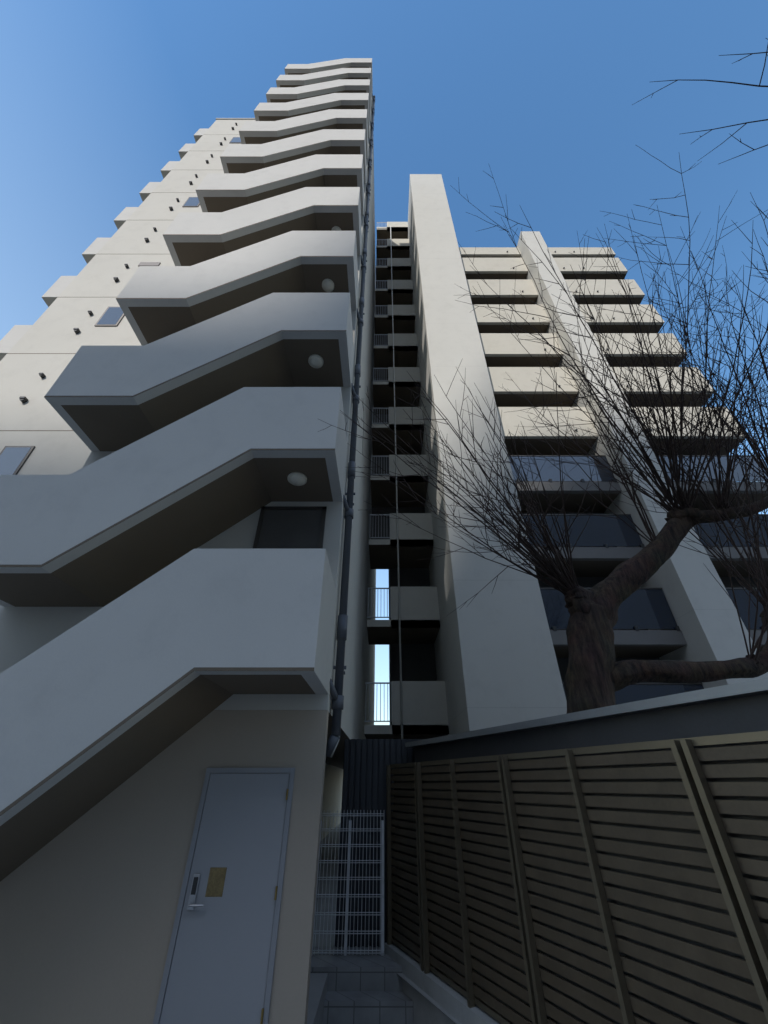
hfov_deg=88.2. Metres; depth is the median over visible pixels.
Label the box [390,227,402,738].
building pipe
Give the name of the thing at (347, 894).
gate
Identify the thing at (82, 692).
building stair balustrades
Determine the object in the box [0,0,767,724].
sky
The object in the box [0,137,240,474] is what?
building gable windows
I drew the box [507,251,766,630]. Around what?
building scuppers
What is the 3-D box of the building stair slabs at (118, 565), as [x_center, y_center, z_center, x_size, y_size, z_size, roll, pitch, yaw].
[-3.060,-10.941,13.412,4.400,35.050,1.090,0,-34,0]
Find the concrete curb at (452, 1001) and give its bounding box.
[384,942,500,1023]
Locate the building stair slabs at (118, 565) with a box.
[0,67,368,881]
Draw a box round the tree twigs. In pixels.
[632,38,767,163]
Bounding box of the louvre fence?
[386,731,767,1023]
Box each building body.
[0,91,375,1023]
[388,174,767,734]
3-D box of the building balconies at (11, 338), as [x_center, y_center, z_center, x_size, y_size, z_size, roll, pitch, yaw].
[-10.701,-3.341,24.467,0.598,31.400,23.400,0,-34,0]
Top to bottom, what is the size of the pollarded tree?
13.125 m
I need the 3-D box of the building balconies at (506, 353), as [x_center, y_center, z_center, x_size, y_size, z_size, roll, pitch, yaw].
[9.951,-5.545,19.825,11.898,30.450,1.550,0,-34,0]
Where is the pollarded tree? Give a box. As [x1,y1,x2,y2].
[318,145,767,713]
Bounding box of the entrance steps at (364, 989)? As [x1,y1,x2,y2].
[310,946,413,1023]
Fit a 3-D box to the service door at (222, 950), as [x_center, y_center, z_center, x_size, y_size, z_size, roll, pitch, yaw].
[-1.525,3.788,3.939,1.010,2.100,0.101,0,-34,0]
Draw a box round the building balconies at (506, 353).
[459,247,767,704]
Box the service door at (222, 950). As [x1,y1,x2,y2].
[153,768,294,1023]
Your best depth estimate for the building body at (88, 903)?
4.62 m
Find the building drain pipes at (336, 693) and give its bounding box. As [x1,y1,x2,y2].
[326,94,374,757]
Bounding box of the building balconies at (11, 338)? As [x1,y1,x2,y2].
[0,129,207,360]
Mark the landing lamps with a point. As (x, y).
(299, 478)
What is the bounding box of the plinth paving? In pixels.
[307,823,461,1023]
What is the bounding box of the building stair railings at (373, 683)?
[364,222,391,721]
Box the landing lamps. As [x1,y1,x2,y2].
[287,226,340,485]
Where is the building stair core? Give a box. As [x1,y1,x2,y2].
[364,222,448,738]
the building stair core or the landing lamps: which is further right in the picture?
the building stair core
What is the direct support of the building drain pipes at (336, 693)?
attached to the building body at (88, 903)
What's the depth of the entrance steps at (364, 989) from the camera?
4.87 m
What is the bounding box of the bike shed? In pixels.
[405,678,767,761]
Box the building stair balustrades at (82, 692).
[0,58,372,825]
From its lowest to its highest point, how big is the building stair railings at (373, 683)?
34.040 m
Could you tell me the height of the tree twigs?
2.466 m
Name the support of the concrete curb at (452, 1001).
on the street paving
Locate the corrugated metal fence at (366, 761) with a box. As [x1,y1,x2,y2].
[335,739,423,946]
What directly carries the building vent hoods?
attached to the building body at (88, 903)
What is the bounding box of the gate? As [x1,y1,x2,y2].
[312,810,383,955]
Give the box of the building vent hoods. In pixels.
[19,123,236,402]
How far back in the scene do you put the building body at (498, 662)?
12.74 m

